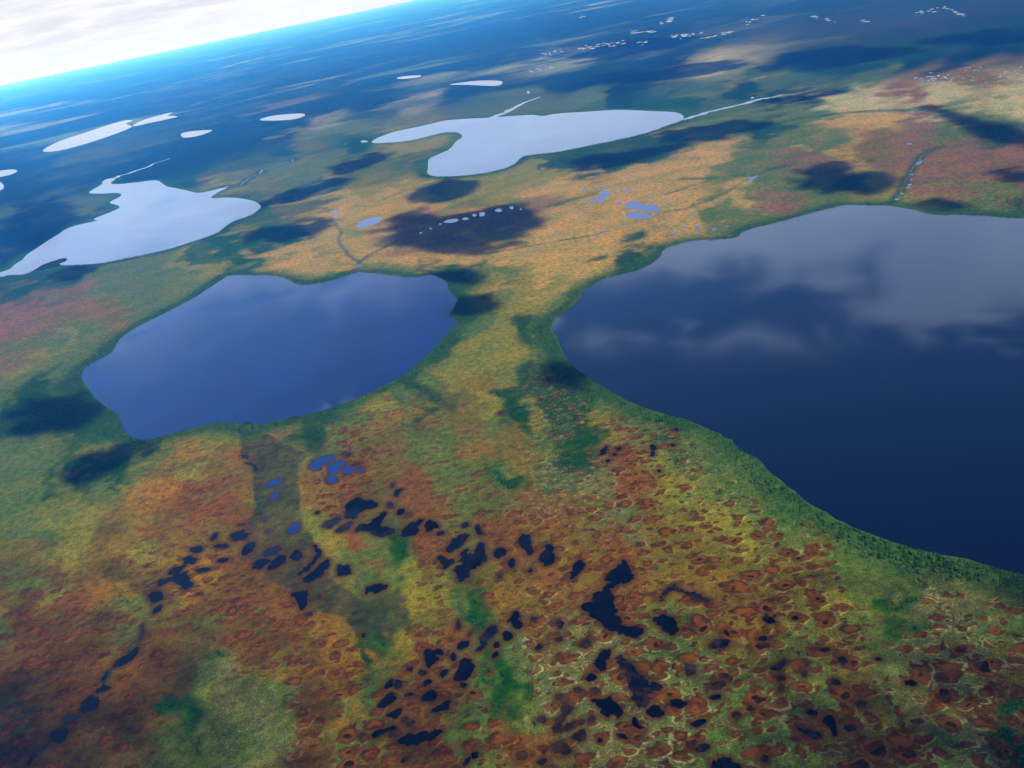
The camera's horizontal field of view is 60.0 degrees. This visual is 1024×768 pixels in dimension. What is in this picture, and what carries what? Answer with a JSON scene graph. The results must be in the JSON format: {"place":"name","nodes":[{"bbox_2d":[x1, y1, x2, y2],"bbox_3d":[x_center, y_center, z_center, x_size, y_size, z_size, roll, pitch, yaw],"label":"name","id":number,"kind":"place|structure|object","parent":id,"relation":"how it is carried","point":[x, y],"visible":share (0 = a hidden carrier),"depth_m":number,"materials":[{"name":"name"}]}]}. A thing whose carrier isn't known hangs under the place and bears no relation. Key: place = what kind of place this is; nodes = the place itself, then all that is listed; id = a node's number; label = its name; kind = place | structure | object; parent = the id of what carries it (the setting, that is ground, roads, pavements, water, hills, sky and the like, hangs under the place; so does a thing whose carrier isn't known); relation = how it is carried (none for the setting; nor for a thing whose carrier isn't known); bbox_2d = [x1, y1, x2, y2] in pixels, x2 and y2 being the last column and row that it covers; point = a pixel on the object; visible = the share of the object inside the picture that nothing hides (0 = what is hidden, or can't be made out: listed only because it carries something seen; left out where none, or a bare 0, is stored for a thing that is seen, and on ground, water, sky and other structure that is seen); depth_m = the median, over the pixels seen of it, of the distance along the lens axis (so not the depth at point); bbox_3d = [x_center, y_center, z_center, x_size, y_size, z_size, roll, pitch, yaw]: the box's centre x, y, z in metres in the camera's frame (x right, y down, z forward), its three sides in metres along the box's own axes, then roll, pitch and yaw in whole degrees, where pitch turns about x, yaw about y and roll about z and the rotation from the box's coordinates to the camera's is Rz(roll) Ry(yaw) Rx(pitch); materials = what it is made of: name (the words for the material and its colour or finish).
{"place":"outdoors","nodes":[
{"label":"outdoors","id":0,"kind":"place"},
{"bbox_2d":[0,169,16,176],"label":"lake","id":1,"kind":"structure","parent":0,"point":[6,172],"depth_m":5327.26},
{"bbox_2d":[26,751,35,764],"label":"pond","id":2,"kind":"structure","parent":0,"point":[31,757],"depth_m":726.42,"materials":[{"name":"liquid"}]},
{"bbox_2d":[50,728,68,742],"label":"pond","id":3,"kind":"structure","parent":0,"point":[58,735],"depth_m":744.83,"materials":[{"name":"liquid"}]},
{"bbox_2d":[64,713,74,721],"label":"pond","id":4,"kind":"structure","parent":0,"point":[69,717],"depth_m":762.54,"materials":[{"name":"liquid"}]},
{"bbox_2d":[27,640,140,767],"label":"stream","id":5,"kind":"structure","parent":0,"point":[65,725],"depth_m":781.48,"materials":[{"name":"liquid"}]},
{"bbox_2d":[43,120,131,151],"bbox_3d":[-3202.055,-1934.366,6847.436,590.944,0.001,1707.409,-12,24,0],"label":"lake","id":6,"kind":"structure","parent":0,"point":[95,134],"depth_m":6693.50,"materials":[{"name":"liquid"}]},
{"bbox_2d":[79,695,99,712],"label":"pond","id":7,"kind":"structure","parent":0,"point":[90,702],"depth_m":773.37,"materials":[{"name":"liquid"}]},
{"bbox_2d":[95,685,110,692],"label":"pond","id":8,"kind":"structure","parent":0,"point":[102,688],"depth_m":788.80,"materials":[{"name":"liquid"}]},
{"bbox_2d":[113,647,138,666],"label":"pond","id":9,"kind":"structure","parent":0,"point":[128,657],"depth_m":822.59,"materials":[{"name":"liquid"}]},
{"bbox_2d":[0,179,260,276],"bbox_3d":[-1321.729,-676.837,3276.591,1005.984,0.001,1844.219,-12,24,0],"label":"lake","id":10,"kind":"structure","parent":0,"point":[150,217],"depth_m":2823.10,"materials":[{"name":"liquid"}]},
{"bbox_2d":[106,158,169,179],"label":"stream","id":11,"kind":"structure","parent":0,"point":[135,170],"depth_m":4214.35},
{"bbox_2d":[133,112,176,125],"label":"lake","id":12,"kind":"structure","parent":0,"point":[156,118],"depth_m":7048.28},
{"bbox_2d":[148,591,162,602],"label":"pond","id":13,"kind":"structure","parent":0,"point":[156,596],"depth_m":905.99,"materials":[{"name":"liquid"}]},
{"bbox_2d":[157,571,192,589],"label":"pond","id":14,"kind":"structure","parent":0,"point":[183,579],"depth_m":927.10,"materials":[{"name":"liquid"}]},
{"bbox_2d":[168,565,186,574],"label":"pond","id":15,"kind":"structure","parent":0,"point":[175,570],"depth_m":944.89,"materials":[{"name":"liquid"}]},
{"bbox_2d":[183,555,196,563],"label":"pond","id":16,"kind":"structure","parent":0,"point":[190,559],"depth_m":957.54,"materials":[{"name":"liquid"}]},
{"bbox_2d":[189,546,202,552],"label":"pond","id":17,"kind":"structure","parent":0,"point":[197,549],"depth_m":975.54,"materials":[{"name":"liquid"}]},
{"bbox_2d":[181,130,211,137],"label":"lake","id":18,"kind":"structure","parent":0,"point":[192,133],"depth_m":5362.54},
{"bbox_2d":[196,568,210,572],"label":"pond","id":19,"kind":"structure","parent":0,"point":[201,570],"depth_m":934.70,"materials":[{"name":"liquid"}]},
{"bbox_2d":[0,0,413,84],"label":"sky","id":20,"kind":"structure","parent":0,"point":[39,38],"materials":[{"name":"white"}]},
{"bbox_2d":[214,543,228,547],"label":"pond","id":21,"kind":"structure","parent":0,"point":[221,546],"depth_m":972.63,"materials":[{"name":"liquid"}]},
{"bbox_2d":[230,530,249,540],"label":"pond","id":22,"kind":"structure","parent":0,"point":[239,535],"depth_m":985.22,"materials":[{"name":"liquid"}]},
{"bbox_2d":[241,542,254,554],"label":"pond","id":23,"kind":"structure","parent":0,"point":[248,548],"depth_m":957.37,"materials":[{"name":"liquid"}]},
{"bbox_2d":[252,558,269,569],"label":"pond","id":24,"kind":"structure","parent":0,"point":[259,564],"depth_m":926.17,"materials":[{"name":"liquid"}]},
{"bbox_2d":[82,272,456,439],"bbox_3d":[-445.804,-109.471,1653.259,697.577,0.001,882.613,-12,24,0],"label":"lake","id":25,"kind":"structure","parent":0,"point":[255,349],"depth_m":1530.32,"materials":[{"name":"liquid"}]},
{"bbox_2d":[263,545,281,556],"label":"pond","id":26,"kind":"structure","parent":0,"point":[274,550],"depth_m":943.37,"materials":[{"name":"liquid"}]},
{"bbox_2d":[262,479,284,487],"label":"pond","id":27,"kind":"structure","parent":0,"point":[272,483],"depth_m":1083.19,"materials":[{"name":"liquid"}]},
{"bbox_2d":[269,493,279,499],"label":"pond","id":28,"kind":"structure","parent":0,"point":[274,496],"depth_m":1052.61,"materials":[{"name":"liquid"}]},
{"bbox_2d":[266,555,286,569],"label":"pond","id":29,"kind":"structure","parent":0,"point":[279,560],"depth_m":921.89,"materials":[{"name":"liquid"}]},
{"bbox_2d":[260,113,304,120],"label":"lake","id":30,"kind":"structure","parent":0,"point":[285,117],"depth_m":5261.97,"materials":[{"name":"liquid"}]},
{"bbox_2d":[287,523,299,532],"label":"pond","id":31,"kind":"structure","parent":0,"point":[293,528],"depth_m":977.77,"materials":[{"name":"liquid"}]},
{"bbox_2d":[289,549,302,559],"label":"pond","id":32,"kind":"structure","parent":0,"point":[296,554],"depth_m":927.30,"materials":[{"name":"liquid"}]},
{"bbox_2d":[291,590,307,609],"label":"pond","id":33,"kind":"structure","parent":0,"point":[301,598],"depth_m":857.38,"materials":[{"name":"liquid"}]},
{"bbox_2d":[297,545,320,575],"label":"pond","id":34,"kind":"structure","parent":0,"point":[316,556],"depth_m":912.51,"materials":[{"name":"liquid"}]},
{"bbox_2d":[303,559,329,582],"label":"pond","id":35,"kind":"structure","parent":0,"point":[318,572],"depth_m":891.80,"materials":[{"name":"liquid"}]},
{"bbox_2d":[309,455,334,469],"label":"pond","id":36,"kind":"structure","parent":0,"point":[317,463],"depth_m":1111.63,"materials":[{"name":"liquid"}]},
{"bbox_2d":[326,475,336,482],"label":"pond","id":37,"kind":"structure","parent":0,"point":[332,479],"depth_m":1064.24,"materials":[{"name":"liquid"}]},
{"bbox_2d":[322,517,341,527],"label":"pond","id":38,"kind":"structure","parent":0,"point":[331,522],"depth_m":973.96,"materials":[{"name":"liquid"}]},
{"bbox_2d":[328,460,345,474],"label":"pond","id":39,"kind":"structure","parent":0,"point":[334,467],"depth_m":1092.07,"materials":[{"name":"liquid"}]},
{"bbox_2d":[337,564,350,575],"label":"pond","id":40,"kind":"structure","parent":0,"point":[342,570],"depth_m":886.83,"materials":[{"name":"liquid"}]},
{"bbox_2d":[336,521,352,532],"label":"pond","id":41,"kind":"structure","parent":0,"point":[344,527],"depth_m":959.97,"materials":[{"name":"liquid"}]},
{"bbox_2d":[342,466,355,473],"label":"pond","id":42,"kind":"structure","parent":0,"point":[348,469],"depth_m":1078.37,"materials":[{"name":"liquid"}]},
{"bbox_2d":[344,497,377,518],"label":"pond","id":43,"kind":"structure","parent":0,"point":[355,506],"depth_m":993.45,"materials":[{"name":"liquid"}]},
{"bbox_2d":[357,217,380,227],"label":"pond","id":44,"kind":"structure","parent":0,"point":[368,222],"depth_m":2287.97,"materials":[{"name":"liquid"}]},
{"bbox_2d":[355,511,394,536],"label":"pond","id":45,"kind":"structure","parent":0,"point":[374,527],"depth_m":948.67,"materials":[{"name":"liquid"}]},
{"bbox_2d":[365,583,387,593],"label":"pond","id":46,"kind":"structure","parent":0,"point":[376,588],"depth_m":849.31,"materials":[{"name":"liquid"}]},
{"bbox_2d":[371,726,395,737],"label":"pond","id":47,"kind":"structure","parent":0,"point":[375,734],"depth_m":681.14,"materials":[{"name":"liquid"}]},
{"bbox_2d":[377,692,396,707],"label":"pond","id":48,"kind":"structure","parent":0,"point":[388,699],"depth_m":710.15,"materials":[{"name":"liquid"}]},
{"bbox_2d":[385,679,393,688],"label":"pond","id":49,"kind":"structure","parent":0,"point":[389,683],"depth_m":726.82,"materials":[{"name":"liquid"}]},
{"bbox_2d":[386,708,401,718],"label":"pond","id":50,"kind":"structure","parent":0,"point":[395,714],"depth_m":695.56,"materials":[{"name":"liquid"}]},
{"bbox_2d":[394,680,401,688],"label":"pond","id":51,"kind":"structure","parent":0,"point":[397,684],"depth_m":724.55,"materials":[{"name":"liquid"}]},
{"bbox_2d":[397,75,420,78],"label":"lake","id":52,"kind":"structure","parent":0,"point":[407,77],"depth_m":6219.99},
{"bbox_2d":[401,519,423,536],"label":"pond","id":53,"kind":"structure","parent":0,"point":[409,529],"depth_m":932.35,"materials":[{"name":"liquid"}]},
{"bbox_2d":[398,729,442,745],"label":"pond","id":54,"kind":"structure","parent":0,"point":[415,739],"depth_m":668.50,"materials":[{"name":"liquid"}]},
{"bbox_2d":[421,690,437,700],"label":"pond","id":55,"kind":"structure","parent":0,"point":[431,695],"depth_m":705.75,"materials":[{"name":"liquid"}]},
{"bbox_2d":[424,520,438,530],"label":"pond","id":56,"kind":"structure","parent":0,"point":[429,525],"depth_m":931.79,"materials":[{"name":"liquid"}]},
{"bbox_2d":[424,648,443,667],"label":"pond","id":57,"kind":"structure","parent":0,"point":[431,658],"depth_m":748.10,"materials":[{"name":"liquid"}]},
{"bbox_2d":[431,700,450,711],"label":"pond","id":58,"kind":"structure","parent":0,"point":[443,705],"depth_m":692.66,"materials":[{"name":"liquid"}]},
{"bbox_2d":[437,555,454,568],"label":"pond","id":59,"kind":"structure","parent":0,"point":[446,562],"depth_m":867.51,"materials":[{"name":"liquid"}]},
{"bbox_2d":[446,534,468,552],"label":"pond","id":60,"kind":"structure","parent":0,"point":[458,542],"depth_m":893.68,"materials":[{"name":"liquid"}]},
{"bbox_2d":[457,641,468,648],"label":"pond","id":61,"kind":"structure","parent":0,"point":[462,644],"depth_m":753.33,"materials":[{"name":"liquid"}]},
{"bbox_2d":[454,658,474,680],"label":"pond","id":62,"kind":"structure","parent":0,"point":[465,669],"depth_m":725.18,"materials":[{"name":"liquid"}]},
{"bbox_2d":[453,542,486,581],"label":"pond","id":63,"kind":"structure","parent":0,"point":[476,558],"depth_m":860.08,"materials":[{"name":"liquid"}]},
{"bbox_2d":[449,80,501,85],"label":"lake","id":64,"kind":"structure","parent":0,"point":[488,83],"depth_m":4944.49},
{"bbox_2d":[475,624,497,651],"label":"pond","id":65,"kind":"structure","parent":0,"point":[491,631],"depth_m":758.29,"materials":[{"name":"liquid"}]},
{"bbox_2d":[493,548,505,557],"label":"pond","id":66,"kind":"structure","parent":0,"point":[499,552],"depth_m":864.34,"materials":[{"name":"liquid"}]},
{"bbox_2d":[502,631,512,640],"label":"pond","id":67,"kind":"structure","parent":0,"point":[507,635],"depth_m":753.34,"materials":[{"name":"liquid"}]},
{"bbox_2d":[508,558,514,567],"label":"pond","id":68,"kind":"structure","parent":0,"point":[511,562],"depth_m":846.12,"materials":[{"name":"liquid"}]},
{"bbox_2d":[0,0,1023,767],"bbox_3d":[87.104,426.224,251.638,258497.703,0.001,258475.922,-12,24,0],"label":"ground","id":69,"kind":"structure","parent":0,"point":[78,586],"depth_m":1117.98,"materials":[{"name":"plant"}]},
{"bbox_2d":[0,110,1023,767],"bbox_3d":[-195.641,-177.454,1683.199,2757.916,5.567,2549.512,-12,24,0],"label":"spruce wood","id":70,"kind":"object","parent":69,"relation":"on","point":[428,362],"visible":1,"depth_m":1447.79,"materials":[{"name":"plant"}]},
{"bbox_2d":[0,101,1023,767],"bbox_3d":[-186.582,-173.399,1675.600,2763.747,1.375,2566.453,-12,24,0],"label":"dwarf shrubs","id":71,"kind":"object","parent":69,"relation":"on","point":[426,367],"visible":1,"depth_m":1432.88,"materials":[{"name":"green plant"}]},
{"bbox_2d":[516,751,526,759],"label":"peat hollow","id":72,"kind":"object","parent":69,"relation":"in","point":[521,755],"visible":1,"depth_m":635.30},
{"bbox_2d":[551,741,571,753],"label":"peat hollow","id":73,"kind":"object","parent":69,"relation":"in","point":[561,747],"visible":1,"depth_m":634.70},
{"bbox_2d":[552,701,582,731],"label":"peat hollow","id":74,"kind":"object","parent":69,"relation":"in","point":[566,709],"visible":1,"depth_m":654.60,"materials":[{"name":"soil"}]},
{"bbox_2d":[572,730,584,740],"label":"peat hollow","id":75,"kind":"object","parent":69,"relation":"in","point":[579,736],"visible":1,"depth_m":641.77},
{"bbox_2d":[579,640,590,647],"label":"peat hollow","id":76,"kind":"object","parent":69,"relation":"in","point":[584,643],"visible":1,"depth_m":727.48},
{"bbox_2d":[685,664,694,674],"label":"peat hollow","id":77,"kind":"object","parent":69,"relation":"in","point":[689,670],"visible":1,"depth_m":679.92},
{"bbox_2d":[711,683,721,688],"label":"peat hollow","id":78,"kind":"object","parent":69,"relation":"in","point":[715,686],"visible":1,"depth_m":660.44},
{"bbox_2d":[732,711,740,718],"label":"peat hollow","id":79,"kind":"object","parent":69,"relation":"in","point":[735,715],"visible":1,"depth_m":632.41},
{"bbox_2d":[856,700,865,706],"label":"peat hollow","id":80,"kind":"object","parent":69,"relation":"in","point":[859,703],"visible":1,"depth_m":621.22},
{"bbox_2d":[489,97,539,117],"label":"stream","id":81,"kind":"structure","parent":0,"point":[506,111],"depth_m":3722.96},
{"bbox_2d":[507,611,522,628],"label":"pond","id":82,"kind":"structure","parent":0,"point":[516,623],"depth_m":769.90,"materials":[{"name":"liquid"}]},
{"bbox_2d":[518,534,532,554],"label":"pond","id":83,"kind":"structure","parent":0,"point":[524,541],"depth_m":871.20,"materials":[{"name":"liquid"}]},
{"bbox_2d":[372,110,683,176],"bbox_3d":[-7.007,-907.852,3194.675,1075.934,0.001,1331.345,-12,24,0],"label":"lake","id":84,"kind":"structure","parent":0,"point":[483,145],"depth_m":2988.14,"materials":[{"name":"liquid"}]},
{"bbox_2d":[539,544,554,565],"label":"pond","id":85,"kind":"structure","parent":0,"point":[547,555],"depth_m":845.12,"materials":[{"name":"liquid"}]},
{"bbox_2d":[556,619,563,627],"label":"pond","id":86,"kind":"structure","parent":0,"point":[559,623],"depth_m":754.85,"materials":[{"name":"liquid"}]},
{"bbox_2d":[570,560,584,579],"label":"pond","id":87,"kind":"structure","parent":0,"point":[578,565],"depth_m":819.44,"materials":[{"name":"liquid"}]},
{"bbox_2d":[586,673,596,681],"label":"pond","id":88,"kind":"structure","parent":0,"point":[590,677],"depth_m":691.73,"materials":[{"name":"liquid"}]},
{"bbox_2d":[588,190,611,202],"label":"pond","id":89,"kind":"structure","parent":0,"point":[601,197],"depth_m":2071.99,"materials":[{"name":"liquid"}]},
{"bbox_2d":[594,649,610,670],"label":"pond","id":90,"kind":"structure","parent":0,"point":[600,662],"depth_m":707.17,"materials":[{"name":"liquid"}]},
{"bbox_2d":[591,695,622,717],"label":"pond","id":91,"kind":"structure","parent":0,"point":[608,705],"depth_m":661.16,"materials":[{"name":"liquid"}]},
{"bbox_2d":[581,560,643,637],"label":"pond","id":92,"kind":"structure","parent":0,"point":[601,608],"depth_m":766.64,"materials":[{"name":"liquid"}]},
{"bbox_2d":[632,717,643,728],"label":"pond","id":93,"kind":"structure","parent":0,"point":[635,722],"depth_m":642.24,"materials":[{"name":"liquid"}]},
{"bbox_2d":[614,655,662,707],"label":"pond","id":94,"kind":"structure","parent":0,"point":[639,687],"depth_m":674.76,"materials":[{"name":"liquid"}]},
{"bbox_2d":[625,212,652,218],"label":"pond","id":95,"kind":"structure","parent":0,"point":[634,215],"depth_m":1869.39,"materials":[{"name":"liquid"}]},
{"bbox_2d":[625,201,659,211],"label":"pond","id":96,"kind":"structure","parent":0,"point":[636,205],"depth_m":1930.07,"materials":[{"name":"liquid"}]},
{"bbox_2d":[646,705,663,716],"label":"pond","id":97,"kind":"structure","parent":0,"point":[654,711],"depth_m":649.12,"materials":[{"name":"liquid"}]},
{"bbox_2d":[653,614,678,634],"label":"pond","id":98,"kind":"structure","parent":0,"point":[667,623],"depth_m":731.07,"materials":[{"name":"liquid"}]},
{"bbox_2d":[670,699,686,707],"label":"pond","id":99,"kind":"structure","parent":0,"point":[678,703],"depth_m":651.96,"materials":[{"name":"liquid"}]},
{"bbox_2d":[659,584,708,601],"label":"pond","id":100,"kind":"structure","parent":0,"point":[697,597],"depth_m":759.87,"materials":[{"name":"liquid"}]},
{"bbox_2d":[691,719,705,726],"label":"pond","id":101,"kind":"structure","parent":0,"point":[697,723],"depth_m":632.51,"materials":[{"name":"liquid"}]},
{"bbox_2d":[696,744,709,751],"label":"pond","id":102,"kind":"structure","parent":0,"point":[702,747],"depth_m":612.58,"materials":[{"name":"liquid"}]},
{"bbox_2d":[710,639,729,647],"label":"pond","id":103,"kind":"structure","parent":0,"point":[721,643],"depth_m":699.11,"materials":[{"name":"liquid"}]},
{"bbox_2d":[711,757,739,767],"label":"pond","id":104,"kind":"structure","parent":0,"point":[724,762],"depth_m":597.10,"materials":[{"name":"liquid"}]},
{"bbox_2d":[683,95,780,119],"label":"stream","id":105,"kind":"structure","parent":0,"point":[703,113],"depth_m":2830.34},
{"bbox_2d":[770,659,784,669],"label":"pond","id":106,"kind":"structure","parent":0,"point":[779,666],"depth_m":666.76,"materials":[{"name":"liquid"}]},
{"bbox_2d":[552,205,1023,574],"bbox_3d":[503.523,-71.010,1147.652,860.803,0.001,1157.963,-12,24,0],"label":"lake","id":107,"kind":"structure","parent":0,"point":[860,367],"depth_m":1125.56,"materials":[{"name":"liquid"}]},
{"bbox_2d":[797,727,822,738],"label":"pond","id":108,"kind":"structure","parent":0,"point":[812,734],"depth_m":606.00,"materials":[{"name":"liquid"}]},
{"bbox_2d":[823,715,836,736],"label":"pond","id":109,"kind":"structure","parent":0,"point":[829,721],"depth_m":610.82,"materials":[{"name":"liquid"}]},
{"bbox_2d":[831,678,840,684],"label":"pond","id":110,"kind":"structure","parent":0,"point":[835,681],"depth_m":643.06,"materials":[{"name":"liquid"}]},
{"bbox_2d":[838,656,846,663],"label":"pond","id":111,"kind":"structure","parent":0,"point":[842,660],"depth_m":660.52,"materials":[{"name":"liquid"}]},
{"bbox_2d":[844,725,855,730],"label":"pond","id":112,"kind":"structure","parent":0,"point":[849,727],"depth_m":604.62,"materials":[{"name":"liquid"}]},
{"bbox_2d":[905,680,916,685],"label":"pond","id":113,"kind":"structure","parent":0,"point":[911,682],"depth_m":629.58,"materials":[{"name":"liquid"}]},
{"bbox_2d":[891,147,939,201],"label":"stream","id":114,"kind":"structure","parent":0,"point":[911,170],"depth_m":1802.42,"materials":[{"name":"liquid"}]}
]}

